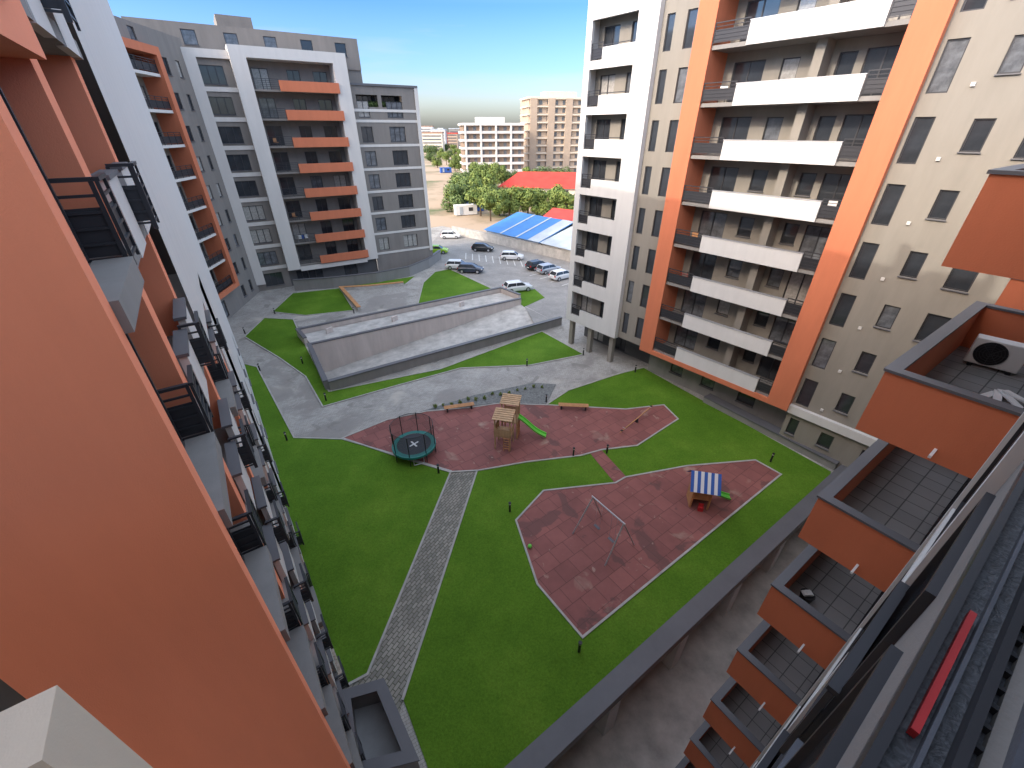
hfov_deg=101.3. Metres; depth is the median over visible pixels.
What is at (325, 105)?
window
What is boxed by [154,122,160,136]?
window
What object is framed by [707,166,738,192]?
window
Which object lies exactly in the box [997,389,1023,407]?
plank
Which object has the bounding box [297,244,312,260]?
window
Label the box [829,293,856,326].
window
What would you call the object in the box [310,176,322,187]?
window
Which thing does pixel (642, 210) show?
window
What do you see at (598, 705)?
podium wall
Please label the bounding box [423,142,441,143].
window
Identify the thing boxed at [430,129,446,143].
distant building
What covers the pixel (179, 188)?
window
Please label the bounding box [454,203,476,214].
site container
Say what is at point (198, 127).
window
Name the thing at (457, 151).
tree
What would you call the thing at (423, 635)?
kerb
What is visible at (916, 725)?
red strip
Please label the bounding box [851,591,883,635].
window
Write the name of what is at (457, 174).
tree
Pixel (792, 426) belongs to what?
window
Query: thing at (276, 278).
window
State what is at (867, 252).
window
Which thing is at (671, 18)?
window
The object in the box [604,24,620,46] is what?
window
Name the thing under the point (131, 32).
window
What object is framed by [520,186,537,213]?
tree
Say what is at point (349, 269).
window
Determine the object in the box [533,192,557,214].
tree
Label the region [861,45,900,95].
window
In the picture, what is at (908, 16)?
window
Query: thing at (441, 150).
tree
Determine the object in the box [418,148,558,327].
ground
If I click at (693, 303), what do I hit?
window
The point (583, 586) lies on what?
playground surface
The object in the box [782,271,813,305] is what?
window
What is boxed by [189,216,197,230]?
window
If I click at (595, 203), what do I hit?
window
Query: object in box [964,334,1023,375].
air conditioner
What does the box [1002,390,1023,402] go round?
plank
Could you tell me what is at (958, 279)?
window
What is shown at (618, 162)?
window
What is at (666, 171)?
window
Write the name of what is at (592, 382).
kerb
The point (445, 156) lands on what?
tree
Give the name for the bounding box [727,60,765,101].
window
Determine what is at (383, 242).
window
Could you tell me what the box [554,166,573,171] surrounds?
tree
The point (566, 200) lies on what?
tree
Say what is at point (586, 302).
window
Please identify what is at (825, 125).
window
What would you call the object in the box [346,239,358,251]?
window
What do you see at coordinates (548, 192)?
tree
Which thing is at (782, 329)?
window
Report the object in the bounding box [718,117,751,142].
window
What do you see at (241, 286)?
window
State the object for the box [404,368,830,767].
lawn
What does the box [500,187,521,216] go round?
tree
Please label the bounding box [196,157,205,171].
window
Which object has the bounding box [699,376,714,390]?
window
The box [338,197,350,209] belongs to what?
window
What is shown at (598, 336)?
window
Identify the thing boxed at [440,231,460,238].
parked car
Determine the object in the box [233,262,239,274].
window
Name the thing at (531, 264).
parked car
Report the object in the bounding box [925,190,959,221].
window
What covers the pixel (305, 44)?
window
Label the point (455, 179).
tree
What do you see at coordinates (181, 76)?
window
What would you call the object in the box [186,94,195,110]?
window
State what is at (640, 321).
window
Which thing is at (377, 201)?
window
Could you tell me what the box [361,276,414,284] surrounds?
lawn
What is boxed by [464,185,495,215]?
tree
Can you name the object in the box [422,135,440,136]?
window
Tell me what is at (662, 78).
window
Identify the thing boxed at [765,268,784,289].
window
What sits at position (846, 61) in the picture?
window
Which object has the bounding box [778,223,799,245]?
window
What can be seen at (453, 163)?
tree
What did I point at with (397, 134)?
window
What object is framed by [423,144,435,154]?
tree
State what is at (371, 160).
window
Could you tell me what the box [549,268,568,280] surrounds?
parked car
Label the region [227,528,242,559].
window
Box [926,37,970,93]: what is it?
window
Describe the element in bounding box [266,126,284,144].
window
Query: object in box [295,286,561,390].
ramp structure
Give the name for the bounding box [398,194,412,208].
window
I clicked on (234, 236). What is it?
window
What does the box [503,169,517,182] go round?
tree
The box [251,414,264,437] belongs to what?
window
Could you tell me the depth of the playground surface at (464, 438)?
32.30 m
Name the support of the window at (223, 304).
in the wing building at (160, 70)
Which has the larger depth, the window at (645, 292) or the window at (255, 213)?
the window at (255, 213)
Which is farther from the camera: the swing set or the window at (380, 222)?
the window at (380, 222)
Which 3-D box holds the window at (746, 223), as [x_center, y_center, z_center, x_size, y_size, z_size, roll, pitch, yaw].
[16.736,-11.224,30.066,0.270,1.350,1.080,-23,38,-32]
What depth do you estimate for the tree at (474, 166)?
159.31 m
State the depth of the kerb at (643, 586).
23.97 m
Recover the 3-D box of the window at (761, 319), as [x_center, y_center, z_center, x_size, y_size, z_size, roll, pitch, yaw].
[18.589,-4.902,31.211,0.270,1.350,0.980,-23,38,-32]
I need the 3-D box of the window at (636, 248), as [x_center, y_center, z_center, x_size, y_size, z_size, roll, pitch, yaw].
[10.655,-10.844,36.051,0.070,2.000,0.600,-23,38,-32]
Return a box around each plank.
[980,391,992,396]
[992,389,1001,400]
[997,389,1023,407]
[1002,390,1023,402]
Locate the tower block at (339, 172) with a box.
[121,14,432,290]
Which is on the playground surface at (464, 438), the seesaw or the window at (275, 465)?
the seesaw
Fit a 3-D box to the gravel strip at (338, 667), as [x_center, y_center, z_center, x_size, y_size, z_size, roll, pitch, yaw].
[-11.249,9.853,22.264,0.396,0.032,13.772,-21,37,-31]
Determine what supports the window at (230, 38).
in the tower block at (339, 172)
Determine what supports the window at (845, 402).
in the apartment block at (791, 308)
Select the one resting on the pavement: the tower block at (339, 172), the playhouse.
the tower block at (339, 172)
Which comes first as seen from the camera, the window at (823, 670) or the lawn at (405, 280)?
the window at (823, 670)
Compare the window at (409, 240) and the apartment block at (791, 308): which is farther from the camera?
the window at (409, 240)
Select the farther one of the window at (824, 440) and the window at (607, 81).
the window at (607, 81)
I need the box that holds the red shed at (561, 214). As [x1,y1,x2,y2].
[544,208,573,220]
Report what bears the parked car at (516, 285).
on the car park
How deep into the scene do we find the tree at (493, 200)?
103.95 m
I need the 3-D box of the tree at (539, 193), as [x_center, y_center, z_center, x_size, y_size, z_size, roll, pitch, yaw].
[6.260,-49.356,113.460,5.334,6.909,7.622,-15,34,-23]
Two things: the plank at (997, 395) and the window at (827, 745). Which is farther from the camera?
the plank at (997, 395)
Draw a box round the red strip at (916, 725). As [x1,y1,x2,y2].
[906,610,976,737]
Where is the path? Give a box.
[342,471,475,712]
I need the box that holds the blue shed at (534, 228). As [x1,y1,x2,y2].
[484,212,572,244]
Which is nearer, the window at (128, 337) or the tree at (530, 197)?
the window at (128, 337)
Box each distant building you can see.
[421,126,433,131]
[422,132,444,150]
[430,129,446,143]
[447,133,458,147]
[448,128,459,145]
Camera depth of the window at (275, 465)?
27.53 m
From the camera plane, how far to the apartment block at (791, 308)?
26.81 m
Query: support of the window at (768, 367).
in the apartment block at (791, 308)
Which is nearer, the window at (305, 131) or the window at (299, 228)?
the window at (305, 131)
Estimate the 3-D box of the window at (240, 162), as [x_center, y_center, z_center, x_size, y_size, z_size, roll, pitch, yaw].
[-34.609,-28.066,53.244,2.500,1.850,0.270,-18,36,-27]
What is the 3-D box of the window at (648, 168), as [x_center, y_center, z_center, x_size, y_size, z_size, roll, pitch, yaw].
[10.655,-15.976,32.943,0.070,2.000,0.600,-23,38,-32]
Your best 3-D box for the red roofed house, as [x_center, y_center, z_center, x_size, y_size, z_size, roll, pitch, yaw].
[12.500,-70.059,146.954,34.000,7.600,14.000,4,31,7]
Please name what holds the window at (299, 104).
in the tower block at (339, 172)
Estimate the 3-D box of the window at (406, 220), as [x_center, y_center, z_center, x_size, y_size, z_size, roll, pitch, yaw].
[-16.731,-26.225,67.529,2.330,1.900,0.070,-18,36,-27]
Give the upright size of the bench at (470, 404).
0.460 m
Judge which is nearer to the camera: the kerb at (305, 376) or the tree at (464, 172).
the kerb at (305, 376)
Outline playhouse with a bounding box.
[686,470,730,511]
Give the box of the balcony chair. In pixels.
[828,201,837,217]
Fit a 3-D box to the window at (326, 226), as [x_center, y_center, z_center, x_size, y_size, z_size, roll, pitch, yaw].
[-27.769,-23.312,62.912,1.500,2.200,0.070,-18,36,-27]
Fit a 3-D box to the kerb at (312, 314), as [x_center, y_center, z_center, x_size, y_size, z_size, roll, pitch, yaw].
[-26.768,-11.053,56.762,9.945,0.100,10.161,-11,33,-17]
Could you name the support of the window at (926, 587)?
in the apartment block at (906, 560)
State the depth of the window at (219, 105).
50.19 m
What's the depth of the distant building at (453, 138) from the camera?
527.35 m
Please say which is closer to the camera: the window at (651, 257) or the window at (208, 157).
the window at (651, 257)
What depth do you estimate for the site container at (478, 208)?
119.67 m
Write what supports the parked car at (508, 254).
on the car park
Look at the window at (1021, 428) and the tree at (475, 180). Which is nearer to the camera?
the window at (1021, 428)
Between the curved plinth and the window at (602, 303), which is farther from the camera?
the curved plinth
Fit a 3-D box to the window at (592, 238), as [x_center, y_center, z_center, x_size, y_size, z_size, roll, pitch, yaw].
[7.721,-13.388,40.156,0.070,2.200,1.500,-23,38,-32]
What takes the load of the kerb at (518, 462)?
on the playground surface at (464, 438)
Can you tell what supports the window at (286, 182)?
in the tower block at (339, 172)
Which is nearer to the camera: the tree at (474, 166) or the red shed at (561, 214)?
the red shed at (561, 214)
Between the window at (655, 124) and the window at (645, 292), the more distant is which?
the window at (645, 292)
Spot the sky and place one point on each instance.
(466, 60)
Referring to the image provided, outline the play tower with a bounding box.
[492,393,545,450]
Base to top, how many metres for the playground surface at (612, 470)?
0.015 m
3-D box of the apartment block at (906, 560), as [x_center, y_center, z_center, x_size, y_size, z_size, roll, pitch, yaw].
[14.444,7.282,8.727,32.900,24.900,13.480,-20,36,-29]
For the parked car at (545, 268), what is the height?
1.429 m
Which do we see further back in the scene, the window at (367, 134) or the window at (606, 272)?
the window at (367, 134)
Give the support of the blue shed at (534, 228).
on the ground at (436, 180)
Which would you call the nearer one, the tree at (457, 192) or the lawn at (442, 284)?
the lawn at (442, 284)
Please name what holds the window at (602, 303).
in the apartment block at (791, 308)
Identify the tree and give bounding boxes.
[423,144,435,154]
[424,152,435,161]
[431,145,439,152]
[431,155,442,167]
[436,147,444,157]
[440,151,449,164]
[441,176,476,211]
[443,183,453,199]
[444,143,449,150]
[447,172,470,184]
[448,155,461,170]
[451,175,468,188]
[452,148,460,157]
[453,169,471,176]
[460,175,482,200]
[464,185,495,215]
[468,161,483,179]
[471,167,499,187]
[477,188,503,220]
[481,161,501,185]
[489,183,508,190]
[491,190,508,215]
[497,165,509,183]
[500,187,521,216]
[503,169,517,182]
[506,185,527,211]
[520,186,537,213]
[522,166,531,171]
[531,166,550,171]
[532,187,547,214]
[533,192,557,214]
[544,166,558,171]
[546,189,551,200]
[550,184,565,206]
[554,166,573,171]
[554,192,574,209]
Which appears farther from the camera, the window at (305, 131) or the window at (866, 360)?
the window at (305, 131)
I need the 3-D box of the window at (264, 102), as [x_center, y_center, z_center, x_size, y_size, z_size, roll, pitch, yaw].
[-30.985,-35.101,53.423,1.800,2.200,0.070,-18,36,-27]
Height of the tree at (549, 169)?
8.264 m
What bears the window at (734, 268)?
in the apartment block at (791, 308)
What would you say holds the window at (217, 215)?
in the wing building at (160, 70)
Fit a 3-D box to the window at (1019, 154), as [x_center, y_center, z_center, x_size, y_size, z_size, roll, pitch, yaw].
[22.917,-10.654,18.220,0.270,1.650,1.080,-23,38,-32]
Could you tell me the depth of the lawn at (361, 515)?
25.11 m
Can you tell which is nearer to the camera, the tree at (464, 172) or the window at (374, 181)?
the window at (374, 181)
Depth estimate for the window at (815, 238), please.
27.23 m
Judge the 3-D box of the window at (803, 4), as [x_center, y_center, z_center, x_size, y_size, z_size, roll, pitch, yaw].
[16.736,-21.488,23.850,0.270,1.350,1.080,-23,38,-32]
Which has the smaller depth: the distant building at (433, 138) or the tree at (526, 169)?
the tree at (526, 169)
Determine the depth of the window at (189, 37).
48.12 m
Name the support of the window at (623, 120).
in the apartment block at (791, 308)
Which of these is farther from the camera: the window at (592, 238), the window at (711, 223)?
the window at (592, 238)
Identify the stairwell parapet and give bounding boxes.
[343,678,419,767]
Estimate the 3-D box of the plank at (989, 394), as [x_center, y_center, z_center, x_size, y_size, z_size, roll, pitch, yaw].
[9.301,0.237,8.257,0.700,0.030,0.120,-11,33,-17]
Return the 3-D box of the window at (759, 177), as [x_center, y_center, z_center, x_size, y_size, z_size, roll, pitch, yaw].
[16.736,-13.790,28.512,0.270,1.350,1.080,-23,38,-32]
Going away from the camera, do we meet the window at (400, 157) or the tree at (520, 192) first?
the window at (400, 157)
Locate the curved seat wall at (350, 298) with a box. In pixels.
[338,281,403,310]
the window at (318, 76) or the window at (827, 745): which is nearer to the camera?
the window at (827, 745)
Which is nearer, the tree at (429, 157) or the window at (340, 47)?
the window at (340, 47)
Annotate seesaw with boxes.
[620,405,652,432]
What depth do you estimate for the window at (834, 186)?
25.59 m
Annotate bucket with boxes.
[799,588,815,603]
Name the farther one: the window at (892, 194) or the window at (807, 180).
the window at (807, 180)
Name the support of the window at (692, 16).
in the apartment block at (791, 308)
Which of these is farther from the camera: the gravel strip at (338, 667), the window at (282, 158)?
the window at (282, 158)
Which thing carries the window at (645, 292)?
in the apartment block at (791, 308)
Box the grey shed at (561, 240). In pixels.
[540,226,571,261]
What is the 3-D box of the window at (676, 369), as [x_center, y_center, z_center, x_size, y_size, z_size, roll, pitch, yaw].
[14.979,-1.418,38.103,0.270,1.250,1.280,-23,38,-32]
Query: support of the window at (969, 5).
in the apartment block at (791, 308)
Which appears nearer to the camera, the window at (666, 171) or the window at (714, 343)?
the window at (666, 171)
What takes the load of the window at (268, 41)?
in the tower block at (339, 172)
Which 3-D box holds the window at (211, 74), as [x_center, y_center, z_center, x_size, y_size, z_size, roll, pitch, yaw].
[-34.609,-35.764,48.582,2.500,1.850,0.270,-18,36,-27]
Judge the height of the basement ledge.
0.640 m
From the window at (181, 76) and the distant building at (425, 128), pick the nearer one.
the window at (181, 76)
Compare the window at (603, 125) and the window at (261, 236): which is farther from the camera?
the window at (261, 236)
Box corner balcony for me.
[0,685,152,767]
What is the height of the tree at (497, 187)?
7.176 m
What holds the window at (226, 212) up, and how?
in the wing building at (160, 70)
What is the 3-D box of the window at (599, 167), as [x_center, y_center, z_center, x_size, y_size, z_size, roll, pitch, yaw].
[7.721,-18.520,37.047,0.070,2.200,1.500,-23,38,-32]
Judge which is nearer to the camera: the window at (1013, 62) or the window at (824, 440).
the window at (1013, 62)
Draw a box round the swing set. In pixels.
[572,495,634,565]
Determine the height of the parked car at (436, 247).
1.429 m
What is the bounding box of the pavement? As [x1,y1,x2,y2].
[228,226,832,767]
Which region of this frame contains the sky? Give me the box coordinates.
[108,0,588,132]
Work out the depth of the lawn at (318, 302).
56.34 m
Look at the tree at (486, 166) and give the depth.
160.13 m
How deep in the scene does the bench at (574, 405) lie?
34.84 m
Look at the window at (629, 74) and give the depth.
32.33 m
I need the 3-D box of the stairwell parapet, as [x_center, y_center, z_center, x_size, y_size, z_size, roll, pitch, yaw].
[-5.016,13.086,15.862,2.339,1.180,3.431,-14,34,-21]
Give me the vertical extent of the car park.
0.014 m
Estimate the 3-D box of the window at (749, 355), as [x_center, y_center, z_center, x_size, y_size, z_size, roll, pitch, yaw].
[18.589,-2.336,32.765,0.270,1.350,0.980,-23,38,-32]
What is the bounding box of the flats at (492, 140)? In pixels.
[458,117,524,172]
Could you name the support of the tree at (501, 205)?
on the ground at (436, 180)
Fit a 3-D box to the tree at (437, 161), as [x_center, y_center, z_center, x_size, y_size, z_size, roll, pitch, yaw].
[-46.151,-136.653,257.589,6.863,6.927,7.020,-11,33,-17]
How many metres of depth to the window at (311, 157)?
58.06 m
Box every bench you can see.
[444,402,473,412]
[559,403,588,410]
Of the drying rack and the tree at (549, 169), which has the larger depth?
the tree at (549, 169)
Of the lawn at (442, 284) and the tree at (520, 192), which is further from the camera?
the tree at (520, 192)
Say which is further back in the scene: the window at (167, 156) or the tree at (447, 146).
the tree at (447, 146)
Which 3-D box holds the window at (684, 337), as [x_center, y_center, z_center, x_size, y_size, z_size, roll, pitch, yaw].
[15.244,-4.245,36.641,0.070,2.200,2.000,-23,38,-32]
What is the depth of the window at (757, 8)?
25.51 m
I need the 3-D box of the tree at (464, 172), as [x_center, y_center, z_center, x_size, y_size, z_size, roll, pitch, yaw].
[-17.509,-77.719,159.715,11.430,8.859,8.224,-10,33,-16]
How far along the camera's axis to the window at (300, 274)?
63.02 m
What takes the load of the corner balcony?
attached to the apartment block at (158, 604)
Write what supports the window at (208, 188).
in the wing building at (160, 70)
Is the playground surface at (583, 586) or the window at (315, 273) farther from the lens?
the window at (315, 273)
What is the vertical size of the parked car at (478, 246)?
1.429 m
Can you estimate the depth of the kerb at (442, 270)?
64.82 m
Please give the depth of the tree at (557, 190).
110.72 m
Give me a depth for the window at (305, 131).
56.48 m
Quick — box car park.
[432,229,569,331]
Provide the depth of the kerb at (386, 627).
23.54 m
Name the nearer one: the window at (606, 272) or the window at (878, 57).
the window at (878, 57)
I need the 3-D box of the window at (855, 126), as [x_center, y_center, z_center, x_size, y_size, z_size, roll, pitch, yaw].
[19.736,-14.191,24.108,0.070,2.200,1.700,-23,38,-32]
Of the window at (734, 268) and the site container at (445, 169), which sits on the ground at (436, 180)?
the site container at (445, 169)
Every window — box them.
[125,333,182,443]
[126,25,137,40]
[140,86,146,98]
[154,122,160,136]
[162,57,171,75]
[166,155,173,170]
[174,93,182,109]
[175,60,185,78]
[178,187,187,202]
[180,29,199,45]
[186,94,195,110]
[186,126,195,141]
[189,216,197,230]
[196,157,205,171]
[197,126,203,140]
[198,65,227,84]
[199,243,206,257]
[206,185,214,199]
[207,155,214,169]
[208,97,236,115]
[215,213,223,226]
[216,183,223,196]
[217,127,244,143]
[221,300,228,316]
[223,33,238,44]
[224,238,231,251]
[225,209,231,222]
[226,154,252,170]
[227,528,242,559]
[233,234,239,246]
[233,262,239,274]
[234,180,259,196]
[240,285,247,297]
[242,205,266,220]
[249,229,272,243]
[251,68,271,89]
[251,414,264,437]
[257,251,278,265]
[258,98,278,118]
[263,36,277,47]
[263,272,284,286]
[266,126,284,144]
[270,460,278,473]
[272,152,290,170]
[279,177,296,194]
[285,201,302,217]
[286,70,300,80]
[291,223,306,239]
[293,99,306,109]
[296,270,308,278]
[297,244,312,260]
[299,126,312,137]
[300,40,312,50]
[304,152,317,163]
[308,268,323,277]
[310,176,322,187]
[312,71,327,82]
[315,199,327,210]
[318,100,332,110]
[320,221,332,233]
[323,126,337,136]
[325,241,336,254]
[328,151,342,162]
[333,175,346,186]
[335,43,346,56]
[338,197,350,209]
[342,218,354,230]
[343,264,357,274]
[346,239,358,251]
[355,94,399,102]
[356,101,370,117]
[361,127,374,142]
[365,151,376,166]
[368,174,380,188]
[372,196,383,210]
[375,217,386,230]
[378,237,389,249]
[385,102,402,117]
[389,127,405,141]
[392,150,408,165]
[395,173,411,187]
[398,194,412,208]
[401,214,415,227]
[403,234,417,246]
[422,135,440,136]
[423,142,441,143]
[581,295,591,312]
[583,264,595,283]
[586,231,598,251]
[589,197,602,217]
[592,160,606,179]
[593,330,602,341]
[596,119,610,138]
[600,74,614,94]
[600,301,603,316]
[603,270,607,286]
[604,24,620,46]
[607,236,611,254]
[611,200,615,219]
[615,161,620,181]
[615,337,625,351]
[620,119,625,139]
[622,313,628,332]
[625,72,631,92]
[626,280,633,302]
[631,21,637,41]
[631,246,639,269]
[635,317,643,338]
[637,208,645,233]
[640,285,649,307]
[642,166,651,194]
[646,249,655,273]
[649,120,658,151]
[652,210,662,236]
[656,69,666,103]
[658,167,669,196]
[663,13,675,51]
[666,120,678,151]
[669,363,682,376]
[674,67,687,102]
[674,325,697,350]
[681,289,706,317]
[683,8,697,48]
[688,251,716,279]
[698,211,727,237]
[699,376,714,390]
[705,337,720,350]
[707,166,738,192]
[714,300,730,316]
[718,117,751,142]
[724,259,742,279]
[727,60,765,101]
[735,217,754,238]
[735,392,755,408]
[740,0,780,41]
[741,349,756,363]
[747,170,768,192]
[752,310,769,328]
[756,355,781,380]
[762,117,783,139]
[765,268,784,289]
[767,722,799,767]
[768,315,796,345]
[778,57,800,79]
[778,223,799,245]
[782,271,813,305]
[783,418,799,436]
[783,644,903,767]
[785,675,825,729]
[793,173,817,196]
[796,378,818,406]
[797,0,816,10]
[798,225,831,259]
[799,492,995,742]
[802,669,824,698]
[812,338,836,369]
[813,116,836,140]
[814,432,834,450]
[817,173,851,206]
[826,564,912,679]
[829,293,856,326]
[833,393,855,415]
[834,51,858,74]
[837,114,874,158]
[849,242,879,279]
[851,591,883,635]
[852,351,876,375]
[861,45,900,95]
[871,184,905,225]
[873,304,900,330]
[888,14,910,20]
[897,117,935,163]
[897,251,927,279]
[912,313,951,342]
[919,478,971,544]
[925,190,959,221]
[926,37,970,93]
[926,422,1023,553]
[940,268,978,293]
[957,118,996,153]
[960,0,987,11]
[994,34,1023,75]
[1010,138,1023,159]
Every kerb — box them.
[244,317,584,407]
[244,363,451,685]
[272,288,352,315]
[342,403,678,472]
[401,471,477,700]
[418,269,489,302]
[515,459,781,638]
[547,367,643,403]
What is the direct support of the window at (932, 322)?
in the apartment block at (791, 308)
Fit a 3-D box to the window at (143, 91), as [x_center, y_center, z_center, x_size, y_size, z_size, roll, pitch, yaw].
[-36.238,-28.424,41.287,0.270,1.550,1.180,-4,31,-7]
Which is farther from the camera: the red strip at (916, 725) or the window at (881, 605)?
the window at (881, 605)
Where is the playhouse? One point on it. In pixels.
(705, 486)
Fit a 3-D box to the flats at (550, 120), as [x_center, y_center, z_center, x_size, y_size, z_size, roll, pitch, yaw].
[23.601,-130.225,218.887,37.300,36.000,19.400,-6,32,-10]
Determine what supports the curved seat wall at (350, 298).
on the pavement
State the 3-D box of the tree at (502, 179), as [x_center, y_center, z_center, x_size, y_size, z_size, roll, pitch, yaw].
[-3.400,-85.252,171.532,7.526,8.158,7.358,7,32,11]
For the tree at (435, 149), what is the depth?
398.11 m
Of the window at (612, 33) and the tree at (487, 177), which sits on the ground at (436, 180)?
the tree at (487, 177)
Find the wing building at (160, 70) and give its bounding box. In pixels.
[113,15,259,318]
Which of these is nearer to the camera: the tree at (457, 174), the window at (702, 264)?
the window at (702, 264)
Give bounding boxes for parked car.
[432,244,448,253]
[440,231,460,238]
[445,259,464,269]
[457,262,483,273]
[471,242,493,251]
[500,250,523,260]
[502,280,532,290]
[525,259,546,270]
[535,262,560,274]
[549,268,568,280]
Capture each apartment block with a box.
[0,0,365,767]
[566,0,1023,467]
[675,163,1023,767]
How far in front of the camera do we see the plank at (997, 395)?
8.19 m
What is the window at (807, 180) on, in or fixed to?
in the apartment block at (791, 308)
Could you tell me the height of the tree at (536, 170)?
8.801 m
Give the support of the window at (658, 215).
in the apartment block at (791, 308)
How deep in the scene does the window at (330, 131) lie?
57.92 m
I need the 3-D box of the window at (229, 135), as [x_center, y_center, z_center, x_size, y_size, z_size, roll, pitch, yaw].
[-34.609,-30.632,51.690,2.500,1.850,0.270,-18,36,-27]
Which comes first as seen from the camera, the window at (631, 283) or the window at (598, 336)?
the window at (631, 283)
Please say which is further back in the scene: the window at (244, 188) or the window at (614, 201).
the window at (244, 188)
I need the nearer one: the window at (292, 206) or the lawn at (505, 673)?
the lawn at (505, 673)
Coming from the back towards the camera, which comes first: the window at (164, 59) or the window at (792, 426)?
the window at (164, 59)
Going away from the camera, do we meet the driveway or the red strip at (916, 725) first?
the red strip at (916, 725)
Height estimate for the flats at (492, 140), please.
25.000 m
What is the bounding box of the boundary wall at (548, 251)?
[452,226,569,259]
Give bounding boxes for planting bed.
[421,383,555,411]
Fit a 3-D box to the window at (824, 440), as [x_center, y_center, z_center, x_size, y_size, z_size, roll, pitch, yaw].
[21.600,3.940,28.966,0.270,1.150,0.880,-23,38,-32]
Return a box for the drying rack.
[298,234,309,240]
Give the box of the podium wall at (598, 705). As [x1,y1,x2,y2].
[504,464,846,767]
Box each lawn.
[244,364,448,682]
[245,318,581,405]
[273,288,352,314]
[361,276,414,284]
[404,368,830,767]
[419,269,490,302]
[515,289,544,306]
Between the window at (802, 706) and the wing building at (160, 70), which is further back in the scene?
the wing building at (160, 70)
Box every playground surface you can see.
[345,404,676,470]
[517,461,778,634]
[590,450,624,481]
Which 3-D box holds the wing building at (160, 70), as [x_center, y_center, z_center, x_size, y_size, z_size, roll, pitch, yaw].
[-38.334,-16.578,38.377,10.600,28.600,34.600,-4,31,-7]
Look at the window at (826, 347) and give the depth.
27.37 m
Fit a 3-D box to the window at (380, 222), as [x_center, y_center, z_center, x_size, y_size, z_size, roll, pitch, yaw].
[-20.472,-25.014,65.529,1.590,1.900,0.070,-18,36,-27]
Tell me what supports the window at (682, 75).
in the apartment block at (791, 308)
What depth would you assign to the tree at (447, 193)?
127.00 m
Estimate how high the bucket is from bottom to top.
0.375 m
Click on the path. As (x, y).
(393, 661)
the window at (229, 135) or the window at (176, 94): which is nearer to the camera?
the window at (176, 94)
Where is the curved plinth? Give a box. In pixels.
[292,250,440,290]
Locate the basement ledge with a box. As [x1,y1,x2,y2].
[703,393,839,470]
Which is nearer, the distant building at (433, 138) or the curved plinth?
the curved plinth
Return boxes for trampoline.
[389,412,435,465]
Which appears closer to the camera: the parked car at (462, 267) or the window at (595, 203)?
the window at (595, 203)
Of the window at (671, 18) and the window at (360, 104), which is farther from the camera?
the window at (360, 104)
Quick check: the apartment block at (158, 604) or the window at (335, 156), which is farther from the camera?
the window at (335, 156)
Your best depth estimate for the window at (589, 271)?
41.68 m
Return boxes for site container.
[440,167,451,172]
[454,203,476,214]
[464,201,483,210]
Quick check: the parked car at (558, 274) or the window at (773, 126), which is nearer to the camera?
the window at (773, 126)
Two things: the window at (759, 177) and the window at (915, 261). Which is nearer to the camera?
the window at (915, 261)
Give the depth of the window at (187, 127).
46.80 m
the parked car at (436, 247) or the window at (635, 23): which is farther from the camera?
the parked car at (436, 247)
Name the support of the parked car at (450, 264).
on the car park
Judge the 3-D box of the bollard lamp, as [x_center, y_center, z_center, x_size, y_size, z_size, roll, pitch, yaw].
[2.993,11.636,18.564,0.164,0.760,0.164,0,31,0]
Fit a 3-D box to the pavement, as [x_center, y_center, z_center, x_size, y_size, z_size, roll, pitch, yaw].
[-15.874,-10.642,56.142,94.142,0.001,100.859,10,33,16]
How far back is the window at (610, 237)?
38.66 m
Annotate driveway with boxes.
[551,532,808,767]
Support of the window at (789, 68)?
in the apartment block at (791, 308)
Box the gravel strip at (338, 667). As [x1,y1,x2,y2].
[320,626,342,679]
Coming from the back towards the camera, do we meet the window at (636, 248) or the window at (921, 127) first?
the window at (636, 248)
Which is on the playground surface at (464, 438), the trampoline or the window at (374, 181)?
the trampoline
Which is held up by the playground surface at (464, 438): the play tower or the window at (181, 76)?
the play tower
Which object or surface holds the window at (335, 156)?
in the tower block at (339, 172)
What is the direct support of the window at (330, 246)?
in the tower block at (339, 172)
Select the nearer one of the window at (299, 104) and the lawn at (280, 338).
the lawn at (280, 338)
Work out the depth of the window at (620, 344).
44.03 m
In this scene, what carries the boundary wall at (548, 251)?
on the car park
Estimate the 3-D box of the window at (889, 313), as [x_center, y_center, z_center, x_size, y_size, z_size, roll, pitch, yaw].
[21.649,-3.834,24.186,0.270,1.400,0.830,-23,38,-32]
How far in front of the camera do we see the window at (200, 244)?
49.34 m
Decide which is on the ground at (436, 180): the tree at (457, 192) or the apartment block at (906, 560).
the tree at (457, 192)
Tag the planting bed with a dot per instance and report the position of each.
(536, 394)
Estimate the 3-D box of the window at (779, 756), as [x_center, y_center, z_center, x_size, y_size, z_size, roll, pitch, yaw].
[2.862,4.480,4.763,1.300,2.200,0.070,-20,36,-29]
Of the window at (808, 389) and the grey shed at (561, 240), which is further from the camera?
the grey shed at (561, 240)
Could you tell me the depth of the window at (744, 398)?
34.07 m
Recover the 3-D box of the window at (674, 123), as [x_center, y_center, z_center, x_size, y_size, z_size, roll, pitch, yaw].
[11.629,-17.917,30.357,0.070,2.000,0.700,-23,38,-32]
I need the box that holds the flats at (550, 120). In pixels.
[520,91,581,171]
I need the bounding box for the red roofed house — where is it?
[498,172,575,194]

